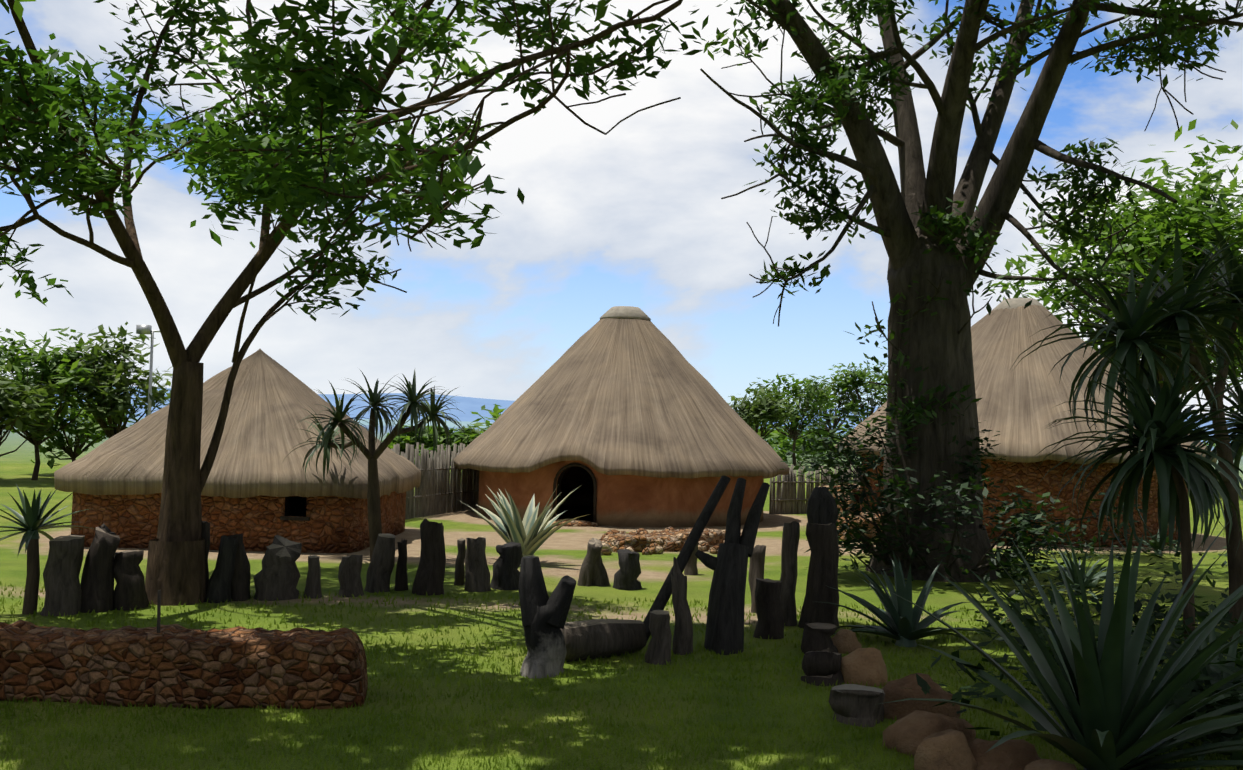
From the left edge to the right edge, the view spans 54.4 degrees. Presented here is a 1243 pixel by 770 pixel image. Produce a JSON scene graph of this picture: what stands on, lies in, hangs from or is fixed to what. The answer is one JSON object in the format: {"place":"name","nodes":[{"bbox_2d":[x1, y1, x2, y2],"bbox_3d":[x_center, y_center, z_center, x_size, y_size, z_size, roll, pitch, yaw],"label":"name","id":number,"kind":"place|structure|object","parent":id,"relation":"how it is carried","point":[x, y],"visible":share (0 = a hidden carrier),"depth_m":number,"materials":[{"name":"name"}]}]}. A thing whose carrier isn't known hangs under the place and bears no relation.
{"place":"outdoors","nodes":[
{"label":"outdoors","id":0,"kind":"place"},
{"bbox_2d":[71,491,405,552],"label":"stone wall","id":1,"kind":"structure","parent":0,"point":[335,524],"depth_m":23.37,"materials":[{"name":"brown stone"}]},
{"bbox_2d":[54,349,420,498],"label":"thatched roof","id":2,"kind":"structure","parent":1,"relation":"on","point":[262,434],"depth_m":23.87,"materials":[{"name":"beige wicker"}]},
{"bbox_2d":[280,516,309,520],"bbox_3d":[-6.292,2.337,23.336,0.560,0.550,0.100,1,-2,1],"label":"window sill","id":3,"kind":"structure","parent":1,"relation":"in","point":[295,518],"depth_m":23.28,"materials":[{"name":"brown wood"}]},
{"bbox_2d":[560,506,592,521],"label":"doorway floor","id":4,"kind":"structure","parent":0,"point":[571,512],"depth_m":36.15,"materials":[{"name":"black"}]},
{"bbox_2d":[478,461,763,526],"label":"hut wall","id":5,"kind":"structure","parent":0,"point":[632,501],"depth_m":32.00,"materials":[{"name":"brown paint"}]},
{"bbox_2d":[552,463,596,522],"bbox_3d":[-1.227,2.854,31.694,1.216,1.624,0.088,1,-2,17],"label":"door frame","id":6,"kind":"object","parent":5,"relation":"in","point":[586,468],"visible":0.94,"depth_m":31.61,"materials":[{"name":"brown wood"}]},
{"bbox_2d":[453,318,789,478],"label":"thatched roof","id":7,"kind":"structure","parent":5,"relation":"on","point":[617,396],"depth_m":32.86,"materials":[{"name":"beige plant"}]},
{"bbox_2d":[600,306,650,320],"bbox_3d":[0.116,-2.103,35.894,1.526,0.400,1.526,1,-2,1],"label":"roof cap","id":8,"kind":"object","parent":7,"relation":"on","point":[625,312],"visible":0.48,"depth_m":35.37,"materials":[{"name":"beige"}]},
{"bbox_2d":[0,418,1242,769],"bbox_3d":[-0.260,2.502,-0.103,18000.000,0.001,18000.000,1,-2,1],"label":"lawn","id":9,"kind":"structure","parent":0,"point":[560,552],"depth_m":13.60,"materials":[{"name":"green plant"}]},
{"bbox_2d":[22,539,39,614],"bbox_3d":[-7.493,2.403,15.356,0.185,1.010,0.168,2,-2,-22],"label":"trunk","id":10,"kind":"object","parent":9,"relation":"on","point":[30,602],"visible":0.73,"depth_m":15.29,"materials":[{"name":"plant"}]},
{"bbox_2d":[0,484,93,556],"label":"aloe rosette","id":11,"kind":"object","parent":10,"relation":"attached to","point":[31,520],"visible":0.98,"depth_m":15.31,"materials":[{"name":"green plant"}]},
{"bbox_2d":[0,360,68,456],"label":"tree","id":12,"kind":"object","parent":9,"relation":"on","point":[19,401],"depth_m":44.11,"materials":[{"name":"green plant"}]},
{"bbox_2d":[0,327,126,479],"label":"tree","id":13,"kind":"object","parent":9,"relation":"on","point":[29,357],"depth_m":46.74,"materials":[{"name":"green plant"}]},
{"bbox_2d":[11,387,136,468],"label":"tree","id":14,"kind":"object","parent":9,"relation":"on","point":[79,430],"depth_m":51.08,"materials":[{"name":"green plant"}]},
{"bbox_2d":[48,322,172,437],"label":"tree","id":15,"kind":"object","parent":9,"relation":"on","point":[120,402],"depth_m":47.78,"materials":[{"name":"green plant"}]},
{"bbox_2d":[136,325,159,415],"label":"floodlight mast","id":16,"kind":"object","parent":9,"relation":"on","point":[143,329],"visible":0.67,"depth_m":47.20,"materials":[{"name":"metal"}]},
{"bbox_2d":[0,620,367,708],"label":"low stone wall","id":17,"kind":"structure","parent":9,"relation":"on","point":[178,666],"depth_m":10.58,"materials":[{"name":"brown stone"}]},
{"bbox_2d":[157,590,160,632],"bbox_3d":[-4.122,2.319,10.738,0.037,0.986,0.032,1,-2,1],"label":"wooden stake","id":18,"kind":"object","parent":17,"relation":"on","point":[158,609],"visible":0.42,"depth_m":10.74,"materials":[{"name":"black wood"}]},
{"bbox_2d":[0,0,721,605],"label":"acacia tree","id":19,"kind":"object","parent":9,"relation":"on","point":[279,188],"depth_m":14.19,"materials":[{"name":"green plant"}]},
{"bbox_2d":[40,518,697,615],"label":"wooden stumps","id":20,"kind":"object","parent":9,"relation":"on","point":[106,564],"visible":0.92,"depth_m":17.14,"materials":[{"name":"black wood"}]},
{"bbox_2d":[286,370,468,560],"bbox_3d":[-4.644,1.471,22.326,3.484,3.617,2.781,1,-2,1],"label":"aloe tree","id":21,"kind":"object","parent":9,"relation":"on","point":[417,410],"depth_m":22.13,"materials":[{"name":"green plant"}]},
{"bbox_2d":[382,424,445,464],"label":"bush","id":22,"kind":"object","parent":9,"relation":"on","point":[427,441],"depth_m":60.01,"materials":[{"name":"green plant"}]},
{"bbox_2d":[391,442,478,518],"bbox_3d":[-5.129,2.677,34.410,0.191,2.094,7.246,1,-2,15],"label":"palisade fence","id":23,"kind":"object","parent":9,"relation":"on","point":[442,488],"visible":0.52,"depth_m":34.22,"materials":[{"name":"wood"}]},
{"bbox_2d":[414,425,477,460],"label":"bush","id":24,"kind":"object","parent":9,"relation":"on","point":[458,437],"depth_m":61.97,"materials":[{"name":"green plant"}]},
{"bbox_2d":[450,424,480,469],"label":"bush","id":25,"kind":"object","parent":9,"relation":"on","point":[473,430],"depth_m":62.83,"materials":[{"name":"green plant"}]},
{"bbox_2d":[460,486,585,565],"bbox_3d":[-1.703,2.582,22.295,2.726,1.542,1.564,1,-2,17],"label":"variegated agave","id":26,"kind":"object","parent":9,"relation":"on","point":[531,533],"visible":0.75,"depth_m":22.16,"materials":[{"name":"green plant"}]},
{"bbox_2d":[518,556,575,678],"bbox_3d":[-0.836,2.414,12.485,0.610,1.264,0.609,3,-3,-40],"label":"forked stump","id":27,"kind":"object","parent":9,"relation":"on","point":[544,615],"visible":1,"depth_m":12.31,"materials":[{"name":"black wood"}]},
{"bbox_2d":[548,519,597,526],"bbox_3d":[-1.284,3.599,31.433,1.392,0.243,0.685,1,-2,1],"label":"doorstep","id":28,"kind":"object","parent":9,"relation":"on","point":[578,523],"visible":0.44,"depth_m":31.20,"materials":[{"name":"brown stone"}]},
{"bbox_2d":[561,619,646,661],"bbox_3d":[-0.231,2.796,13.353,1.104,0.445,0.446,3,-3,-37],"label":"lying log","id":29,"kind":"object","parent":9,"relation":"on","point":[595,638],"visible":0.85,"depth_m":13.15,"materials":[{"name":"black wood"}]},
{"bbox_2d":[599,528,724,551],"bbox_3d":[1.092,3.355,26.169,3.597,0.447,1.099,3,-3,-41],"label":"stone kerb","id":30,"kind":"object","parent":9,"relation":"on","point":[711,537],"visible":0.46,"depth_m":25.59,"materials":[{"name":"brown stone"}]},
{"bbox_2d":[644,557,692,664],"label":"wooden posts","id":31,"kind":"object","parent":9,"relation":"on","point":[659,645],"visible":0.83,"depth_m":13.59,"materials":[{"name":"black wood"}]},
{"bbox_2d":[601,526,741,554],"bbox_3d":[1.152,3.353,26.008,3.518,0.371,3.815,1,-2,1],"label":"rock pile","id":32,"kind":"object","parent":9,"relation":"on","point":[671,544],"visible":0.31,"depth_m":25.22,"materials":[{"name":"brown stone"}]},
{"bbox_2d":[643,476,730,642],"bbox_3d":[0.709,2.138,14.409,1.338,2.117,0.217,2,-2,-27],"label":"leaning log","id":33,"kind":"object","parent":9,"relation":"on","point":[682,559],"depth_m":14.43,"materials":[{"name":"black wood"}]},
{"bbox_2d":[695,478,769,654],"bbox_3d":[1.390,2.166,14.166,0.918,2.136,0.752,2,-2,-25],"label":"wooden post","id":34,"kind":"object","parent":9,"relation":"on","point":[728,564],"visible":0.94,"depth_m":13.98,"materials":[{"name":"black wood"}]},
{"bbox_2d":[728,378,801,438],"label":"tree","id":35,"kind":"object","parent":9,"relation":"on","point":[758,409],"depth_m":86.37,"materials":[{"name":"green plant"}]},
{"bbox_2d":[748,487,843,685],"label":"logs","id":36,"kind":"object","parent":9,"relation":"on","point":[773,605],"visible":0.92,"depth_m":15.54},
{"bbox_2d":[753,372,839,465],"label":"tree","id":37,"kind":"object","parent":9,"relation":"on","point":[823,401],"depth_m":96.81,"materials":[{"name":"green plant"}]},
{"bbox_2d":[769,463,859,513],"bbox_3d":[6.263,3.330,38.804,3.842,1.675,0.189,3,-3,-31],"label":"palisade fence","id":38,"kind":"object","parent":9,"relation":"on","point":[787,497],"visible":0.35,"depth_m":38.26,"materials":[{"name":"wood"}]},
{"bbox_2d":[785,373,873,459],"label":"tree","id":39,"kind":"object","parent":9,"relation":"on","point":[845,398],"depth_m":106.39,"materials":[{"name":"green plant"}]},
{"bbox_2d":[819,484,859,513],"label":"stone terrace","id":40,"kind":"structure","parent":9,"relation":"on","point":[857,496],"depth_m":35.06,"materials":[{"name":"brown stone"}]},
{"bbox_2d":[467,404,1242,462],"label":"trees","id":41,"kind":"object","parent":9,"relation":"on","point":[777,437],"visible":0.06,"depth_m":107.31,"materials":[{"name":"green plant"}]},
{"bbox_2d":[823,357,887,429],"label":"tree","id":42,"kind":"object","parent":9,"relation":"on","point":[861,376],"depth_m":103.45,"materials":[{"name":"green plant"}]},
{"bbox_2d":[828,684,884,726],"bbox_3d":[2.088,2.847,10.691,0.480,0.391,0.529,0,-2,29],"label":"tree stump","id":43,"kind":"object","parent":9,"relation":"on","point":[851,704],"visible":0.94,"depth_m":10.52,"materials":[{"name":"grey wood"}]},
{"bbox_2d":[837,511,882,540],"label":"stone wall","id":44,"kind":"structure","parent":9,"relation":"on","point":[857,521],"depth_m":29.57,"materials":[{"name":"brown stone"}]},
{"bbox_2d":[822,552,999,646],"bbox_3d":[3.487,2.617,14.747,2.392,1.318,2.015,0,-2,24],"label":"agave plant","id":45,"kind":"object","parent":9,"relation":"on","point":[899,617],"visible":0.98,"depth_m":14.61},
{"bbox_2d":[831,629,1076,769],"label":"rocks","id":46,"kind":"object","parent":9,"relation":"on","point":[929,736],"visible":0.83,"depth_m":9.61,"materials":[{"name":"stone"}]},
{"bbox_2d":[780,391,1149,581],"bbox_3d":[6.076,1.850,21.846,6.394,3.368,5.053,1,-2,1],"label":"bush","id":47,"kind":"object","parent":9,"relation":"on","point":[1028,519],"depth_m":21.03,"materials":[{"name":"green plant"}]},
{"bbox_2d":[700,0,1242,581],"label":"tree","id":48,"kind":"object","parent":9,"relation":"on","point":[938,344],"depth_m":22.68,"materials":[{"name":"brown plant"}]},
{"bbox_2d":[874,514,1242,769],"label":"agave plant","id":49,"kind":"object","parent":9,"relation":"on","point":[1108,702],"visible":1,"depth_m":8.75,"materials":[{"name":"green plant"}]},
{"bbox_2d":[911,531,1242,769],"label":"ground cover foliage","id":50,"kind":"object","parent":9,"relation":"on","point":[1189,691],"visible":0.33,"depth_m":13.27,"materials":[{"name":"green plant"}]},
{"bbox_2d":[1015,540,1147,599],"bbox_3d":[7.513,2.979,19.491,1.885,1.035,1.820,3,-3,-42],"label":"spiky plant","id":51,"kind":"object","parent":9,"relation":"on","point":[1070,571],"visible":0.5,"depth_m":19.51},
{"bbox_2d":[989,119,1242,396],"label":"tree","id":52,"kind":"object","parent":9,"relation":"on","point":[1159,225],"depth_m":60.84,"materials":[{"name":"green plant"}]},
{"bbox_2d":[1012,221,1242,645],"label":"aloe tree","id":53,"kind":"object","parent":9,"relation":"on","point":[1162,430],"depth_m":14.23,"materials":[{"name":"green plant"}]},
{"bbox_2d":[1122,528,1195,555],"bbox_3d":[12.064,3.428,27.629,1.513,0.923,1.754,2,-2,-20],"label":"plant","id":54,"kind":"object","parent":9,"relation":"on","point":[1156,542],"visible":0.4,"depth_m":27.42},
{"bbox_2d":[1149,605,1242,769],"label":"shrub","id":55,"kind":"object","parent":9,"relation":"on","point":[1206,670],"visible":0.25,"depth_m":10.23,"materials":[{"name":"green plant"}]},
{"bbox_2d":[1207,336,1242,415],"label":"tree","id":56,"kind":"object","parent":9,"relation":"on","point":[1238,369],"depth_m":81.77,"materials":[{"name":"green plant"}]},
{"bbox_2d":[0,0,1242,416],"label":"sky","id":57,"kind":"structure","parent":0,"point":[635,214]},
{"bbox_2d":[45,386,1233,443],"bbox_3d":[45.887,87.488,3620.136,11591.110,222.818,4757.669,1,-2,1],"label":"hills","id":58,"kind":"structure","parent":0,"point":[466,405],"depth_m":5574.33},
{"bbox_2d":[127,417,1207,445],"bbox_3d":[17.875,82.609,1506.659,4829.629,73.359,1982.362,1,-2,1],"label":"hills","id":59,"kind":"structure","parent":0,"point":[451,424],"depth_m":2421.97,"materials":[{"name":"blue"}]},
{"bbox_2d":[860,454,1187,546],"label":"hut wall","id":60,"kind":"structure","parent":0,"point":[1027,476],"depth_m":28.88,"materials":[{"name":"brown stone"}]},
{"bbox_2d":[835,305,1216,463],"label":"thatched roof","id":61,"kind":"structure","parent":60,"relation":"on","point":[1019,402],"depth_m":30.09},
{"bbox_2d":[992,298,1043,310],"bbox_3d":[10.930,-2.149,33.159,1.526,0.400,1.526,1,-2,1],"label":"roof cap","id":62,"kind":"object","parent":61,"relation":"on","point":[1015,303],"visible":0.44,"depth_m":32.71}
]}

